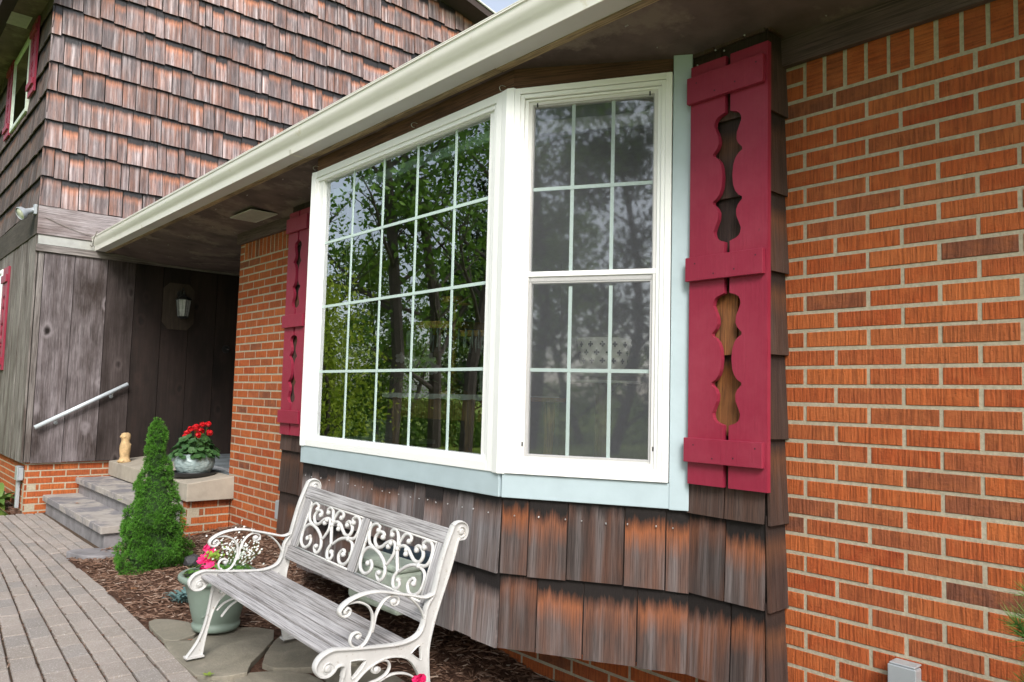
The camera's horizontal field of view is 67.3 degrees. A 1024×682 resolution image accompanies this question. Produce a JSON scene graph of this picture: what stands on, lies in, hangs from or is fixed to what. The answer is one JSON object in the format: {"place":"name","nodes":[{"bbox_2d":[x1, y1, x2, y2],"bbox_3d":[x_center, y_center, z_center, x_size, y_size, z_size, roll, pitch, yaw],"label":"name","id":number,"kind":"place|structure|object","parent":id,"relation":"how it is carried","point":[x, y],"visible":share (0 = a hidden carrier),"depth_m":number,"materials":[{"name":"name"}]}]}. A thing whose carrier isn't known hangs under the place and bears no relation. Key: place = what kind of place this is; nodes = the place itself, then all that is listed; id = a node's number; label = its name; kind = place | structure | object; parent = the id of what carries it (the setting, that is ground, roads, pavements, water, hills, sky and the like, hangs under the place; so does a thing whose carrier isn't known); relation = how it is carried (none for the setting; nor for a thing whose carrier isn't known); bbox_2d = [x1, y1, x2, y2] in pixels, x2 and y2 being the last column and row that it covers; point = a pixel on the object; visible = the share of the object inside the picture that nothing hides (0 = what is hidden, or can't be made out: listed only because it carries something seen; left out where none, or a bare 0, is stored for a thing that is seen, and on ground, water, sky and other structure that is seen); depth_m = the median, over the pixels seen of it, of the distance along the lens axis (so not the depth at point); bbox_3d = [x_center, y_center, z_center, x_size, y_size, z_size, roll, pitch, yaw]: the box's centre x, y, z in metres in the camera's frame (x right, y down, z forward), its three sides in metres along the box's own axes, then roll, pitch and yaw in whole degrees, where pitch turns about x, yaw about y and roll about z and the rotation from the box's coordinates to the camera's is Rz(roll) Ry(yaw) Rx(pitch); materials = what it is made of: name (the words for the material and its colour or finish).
{"place":"outdoors","nodes":[
{"label":"outdoors","id":0,"kind":"place"},
{"bbox_2d":[0,509,7,515],"bbox_3d":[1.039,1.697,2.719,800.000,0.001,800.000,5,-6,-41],"label":"lawn","id":1,"kind":"structure","parent":0,"point":[2,512],"depth_m":8.74,"materials":[{"name":"green plant"}]},
{"bbox_2d":[0,0,495,514],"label":"shingled wing","id":2,"kind":"structure","parent":1,"relation":"on","point":[112,112],"depth_m":8.67,"materials":[{"name":"brown wood"}]},
{"bbox_2d":[0,269,3,311],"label":"window","id":3,"kind":"structure","parent":2,"relation":"in","point":[1,272],"depth_m":9.35,"materials":[{"name":"white plastic"}]},
{"bbox_2d":[14,465,23,507],"bbox_3d":[-5.070,1.500,7.890,0.059,0.431,0.159,5,-6,-41],"label":"outlet box","id":4,"kind":"object","parent":2,"relation":"attached to","point":[19,472],"visible":1,"depth_m":7.90,"materials":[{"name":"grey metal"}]},
{"bbox_2d":[9,37,30,133],"bbox_3d":[-5.950,-3.100,9.346,0.060,0.930,1.090,5,-6,-41],"label":"window","id":5,"kind":"structure","parent":2,"relation":"in","point":[19,103],"depth_m":9.35,"materials":[{"name":"white paint"}]},
{"bbox_2d":[15,204,37,219],"bbox_3d":[-5.063,-1.337,7.977,0.234,0.179,0.200,0,-4,15],"label":"floodlight","id":6,"kind":"object","parent":2,"relation":"attached to","point":[22,213],"visible":1,"depth_m":7.93,"materials":[{"name":"grey metal"}]},
{"bbox_2d":[47,218,97,246],"bbox_3d":[-4.592,-1.145,8.016,0.436,0.257,0.274,5,-6,-41],"label":"loose cable","id":7,"kind":"object","parent":2,"relation":"attached to","point":[80,232],"visible":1,"depth_m":8.09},
{"bbox_2d":[34,383,128,428],"bbox_3d":[-4.533,0.675,8.114,0.870,0.503,0.085,5,-6,-41],"label":"handrail","id":8,"kind":"object","parent":2,"relation":"attached to","point":[75,408],"visible":1,"depth_m":8.07,"materials":[{"name":"grey metal"}]},
{"bbox_2d":[161,283,194,329],"bbox_3d":[-3.757,-0.399,8.746,0.350,0.530,0.240,5,-6,-41],"label":"wall lantern","id":9,"kind":"object","parent":2,"relation":"attached to","point":[178,301],"depth_m":8.77,"materials":[{"name":"black metal"}]},
{"bbox_2d":[222,345,229,352],"bbox_3d":[-3.398,0.098,9.160,0.095,0.095,0.056,5,-6,-41],"label":"round door lock","id":10,"kind":"object","parent":2,"relation":"attached to","point":[225,348],"visible":1,"depth_m":9.16,"materials":[{"name":"black metal"}]},
{"bbox_2d":[91,0,1023,681],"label":"brick house","id":11,"kind":"structure","parent":1,"relation":"on","point":[779,244],"depth_m":3.05,"materials":[{"name":"orange brick"}]},
{"bbox_2d":[275,500,278,518],"bbox_3d":[-1.782,1.302,5.932,0.059,0.141,0.093,5,-6,-41],"label":"outlet box","id":12,"kind":"object","parent":11,"relation":"attached to","point":[276,507],"visible":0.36,"depth_m":5.92,"materials":[{"name":"grey metal"}]},
{"bbox_2d":[300,184,311,429],"bbox_3d":[-1.309,-0.177,5.096,0.070,1.673,0.682,2,-4,-11],"label":"side window","id":13,"kind":"structure","parent":11,"relation":"in","point":[311,184],"depth_m":4.76,"materials":[{"name":"white plastic"}]},
{"bbox_2d":[340,230,379,362],"bbox_3d":[-0.971,-0.292,4.890,0.034,0.862,0.482,5,-6,-41],"label":"crochet basket","id":14,"kind":"object","parent":11,"relation":"hanging from","point":[359,347],"visible":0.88,"depth_m":4.86,"materials":[{"name":"white fabric"}]},
{"bbox_2d":[345,436,434,444],"bbox_3d":[-0.818,0.885,5.072,0.400,0.487,0.480,5,-6,-41],"label":"plant stand","id":15,"kind":"object","parent":11,"relation":"in","point":[413,440],"visible":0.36,"depth_m":4.97,"materials":[{"name":"white"}]},
{"bbox_2d":[365,419,416,438],"bbox_3d":[-0.803,0.581,5.087,0.338,0.115,0.340,5,-6,-41],"label":"white bowl","id":16,"kind":"object","parent":15,"relation":"on","point":[383,428],"visible":0.78,"depth_m":4.96,"materials":[{"name":"ceramic"}]},
{"bbox_2d":[304,92,501,471],"bbox_3d":[-0.639,-0.239,4.073,0.070,1.680,1.815,5,-6,-41],"label":"picture window","id":17,"kind":"structure","parent":11,"relation":"in","point":[490,108],"depth_m":3.93,"materials":[{"name":"white plastic"}]},
{"bbox_2d":[383,541,430,579],"bbox_3d":[-0.491,1.115,3.667,0.057,0.260,0.400,5,-6,-41],"label":"dark box","id":18,"kind":"object","parent":11,"relation":"attached to","point":[417,556],"visible":0.14,"depth_m":3.60,"materials":[{"name":"plastic"}]},
{"bbox_2d":[382,396,565,454],"bbox_3d":[-0.254,0.716,4.523,0.540,0.787,1.100,5,-6,-41],"label":"side table","id":19,"kind":"object","parent":11,"relation":"in","point":[468,413],"visible":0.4,"depth_m":4.31,"materials":[{"name":"brown wood"}]},
{"bbox_2d":[382,393,558,400],"bbox_3d":[-0.271,0.333,4.553,0.537,0.030,1.022,5,-6,-41],"label":"lace cloth","id":20,"kind":"object","parent":19,"relation":"on","point":[440,396],"visible":0.93,"depth_m":4.34,"materials":[{"name":"white fabric"}]},
{"bbox_2d":[400,383,419,392],"bbox_3d":[-0.638,0.297,4.806,0.130,0.060,0.130,5,-6,-41],"label":"orchid pot","id":21,"kind":"object","parent":20,"relation":"on","point":[404,387],"visible":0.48,"depth_m":4.76,"materials":[{"name":"ceramic"}]},
{"bbox_2d":[379,349,439,384],"bbox_3d":[-0.585,0.179,4.757,0.348,0.244,0.553,5,-6,-41],"label":"orchid","id":22,"kind":"object","parent":21,"relation":"in","point":[427,359],"visible":0.77,"depth_m":4.67,"materials":[{"name":"green plant"}]},
{"bbox_2d":[406,296,484,393],"bbox_3d":[-0.339,0.029,4.537,0.574,0.570,0.573,5,-6,-41],"label":"crystal lamp","id":23,"kind":"object","parent":20,"relation":"on","point":[422,329],"visible":0.72,"depth_m":4.48,"materials":[{"name":"clear glass"}]},
{"bbox_2d":[479,366,482,393],"bbox_3d":[-0.086,0.216,4.124,0.190,0.150,0.190,5,-6,-41],"label":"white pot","id":24,"kind":"object","parent":20,"relation":"on","point":[481,380],"visible":0.07,"depth_m":4.08,"materials":[{"name":"ceramic"}]},
{"bbox_2d":[505,72,673,482],"bbox_3d":[0.326,-0.271,3.240,0.682,1.673,0.070,0,-4,19],"label":"side window","id":25,"kind":"structure","parent":11,"relation":"in","point":[658,86],"depth_m":3.24,"materials":[{"name":"white plastic"}]},
{"bbox_2d":[562,368,645,457],"bbox_3d":[0.399,0.582,3.412,0.370,0.912,0.370,5,-6,-41],"label":"pedestal table","id":26,"kind":"object","parent":11,"relation":"on","point":[599,388],"visible":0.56,"depth_m":3.39,"materials":[{"name":"wood"}]},
{"bbox_2d":[577,337,631,367],"bbox_3d":[0.413,0.060,3.450,0.246,0.135,0.246,5,-6,-41],"label":"pierced pot","id":27,"kind":"object","parent":26,"relation":"on","point":[593,352],"visible":0.86,"depth_m":3.36,"materials":[{"name":"ceramic"}]},
{"bbox_2d":[888,658,920,681],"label":"outlet box","id":28,"kind":"object","parent":11,"relation":"attached to","point":[900,670],"visible":1,"depth_m":2.46,"materials":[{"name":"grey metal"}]},
{"bbox_2d":[0,513,197,681],"bbox_3d":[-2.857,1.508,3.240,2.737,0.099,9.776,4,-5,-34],"label":"paver path","id":29,"kind":"structure","parent":0,"point":[52,662],"depth_m":4.21,"materials":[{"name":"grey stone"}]},
{"bbox_2d":[0,516,197,681],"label":"joint debris","id":30,"kind":"object","parent":29,"relation":"on","point":[27,634],"visible":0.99,"depth_m":4.24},
{"bbox_2d":[149,619,404,681],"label":"flagstone paving","id":31,"kind":"structure","parent":0,"point":[236,654],"depth_m":3.75,"materials":[{"name":"beige stone"}]},
{"bbox_2d":[178,564,255,633],"bbox_3d":[-1.587,1.393,4.141,0.406,0.292,0.406,5,-6,-41],"label":"garden planter","id":32,"kind":"object","parent":31,"relation":"on","point":[228,621],"visible":0.4,"depth_m":4.03,"materials":[{"name":"green ceramic"}]},
{"bbox_2d":[184,526,263,577],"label":"planter flowers","id":33,"kind":"object","parent":32,"relation":"on","point":[212,554],"visible":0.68,"depth_m":4.19,"materials":[{"name":"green plant"}]},
{"bbox_2d":[183,478,468,681],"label":"garden bench","id":34,"kind":"object","parent":31,"relation":"on","point":[345,633],"visible":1,"depth_m":3.32,"materials":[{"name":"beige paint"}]},
{"bbox_2d":[412,674,425,681],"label":"pink begonia","id":35,"kind":"object","parent":31,"relation":"on","point":[419,678],"visible":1,"depth_m":2.81,"materials":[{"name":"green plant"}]},
{"bbox_2d":[4,500,553,681],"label":"mulch bed","id":36,"kind":"object","parent":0,"point":[257,667],"visible":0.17,"depth_m":4.35,"materials":[{"name":"brown wood"}]},
{"bbox_2d":[0,482,14,509],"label":"hosta","id":37,"kind":"object","parent":36,"relation":"on","point":[7,496],"visible":0.86,"depth_m":8.11,"materials":[{"name":"green plant"}]},
{"bbox_2d":[66,548,121,559],"bbox_3d":[-3.160,1.637,5.868,0.373,0.062,0.361,5,-6,-41],"label":"stepping stone","id":38,"kind":"object","parent":36,"relation":"on","point":[91,553],"visible":0.48,"depth_m":5.80,"materials":[{"name":"grey stone"}]},
{"bbox_2d":[42,454,233,547],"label":"porch steps","id":39,"kind":"structure","parent":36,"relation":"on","point":[94,517],"depth_m":6.74,"materials":[{"name":"grey stone"}]},
{"bbox_2d":[117,433,130,462],"bbox_3d":[-4.098,1.127,8.130,0.144,0.314,0.145,5,-6,-41],"label":"owl statue","id":40,"kind":"object","parent":39,"relation":"on","point":[124,448],"visible":1,"depth_m":8.10,"materials":[{"name":"stone"}]},
{"bbox_2d":[172,452,216,477],"bbox_3d":[-2.842,1.104,6.879,0.384,0.198,0.384,5,-6,-41],"label":"glazed pot","id":41,"kind":"object","parent":39,"relation":"on","point":[187,467],"visible":0.72,"depth_m":6.74,"materials":[{"name":"grey ceramic"}]},
{"bbox_2d":[168,421,219,459],"bbox_3d":[-2.840,0.888,6.890,0.447,0.349,0.438,5,-6,-41],"label":"red geranium","id":42,"kind":"object","parent":41,"relation":"in","point":[188,442],"visible":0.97,"depth_m":6.80,"materials":[{"name":"green plant"}]},
{"bbox_2d":[213,465,228,471],"bbox_3d":[-2.761,1.220,7.330,0.100,0.006,0.900,5,-6,-41],"label":"door mat","id":43,"kind":"object","parent":39,"relation":"on","point":[221,468],"depth_m":7.34,"materials":[{"name":"grey"}]},
{"bbox_2d":[111,416,195,575],"bbox_3d":[-2.494,1.086,5.437,0.545,1.111,0.530,5,-6,-41],"label":"dwarf spruce","id":44,"kind":"object","parent":36,"relation":"on","point":[151,527],"visible":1,"depth_m":5.33,"materials":[{"name":"green plant"}]},
{"bbox_2d":[183,554,198,566],"bbox_3d":[-2.234,1.538,5.373,0.107,0.085,0.138,5,-6,-41],"label":"dark rock","id":45,"kind":"object","parent":36,"relation":"on","point":[190,560],"visible":0.84,"depth_m":5.33,"materials":[{"name":"stone"}]},
{"bbox_2d":[348,549,421,615],"bbox_3d":[-0.603,1.132,3.631,0.150,0.215,0.445,5,-6,-41],"label":"pale green box","id":46,"kind":"object","parent":36,"relation":"on","point":[406,575],"visible":0.38,"depth_m":3.51,"materials":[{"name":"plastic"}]},
{"bbox_2d":[991,569,1023,681],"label":"dwarf pine","id":47,"kind":"object","parent":36,"relation":"on","point":[1019,627],"visible":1,"depth_m":1.78,"materials":[{"name":"green plant"}]},
{"bbox_2d":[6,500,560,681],"bbox_3d":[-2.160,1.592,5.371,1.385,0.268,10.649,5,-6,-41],"label":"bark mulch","id":48,"kind":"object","parent":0,"point":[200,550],"visible":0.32,"depth_m":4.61,"materials":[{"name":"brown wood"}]},
{"bbox_2d":[162,587,187,602],"bbox_3d":[-1.973,1.537,4.636,0.245,0.052,0.278,2,-4,-9],"label":"blue green plant","id":49,"kind":"object","parent":48,"relation":"on","point":[181,596],"visible":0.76,"depth_m":4.61,"materials":[{"name":"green plant"}]},
{"bbox_2d":[481,0,517,12],"label":"sky","id":50,"kind":"structure","parent":0,"point":[496,5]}
]}

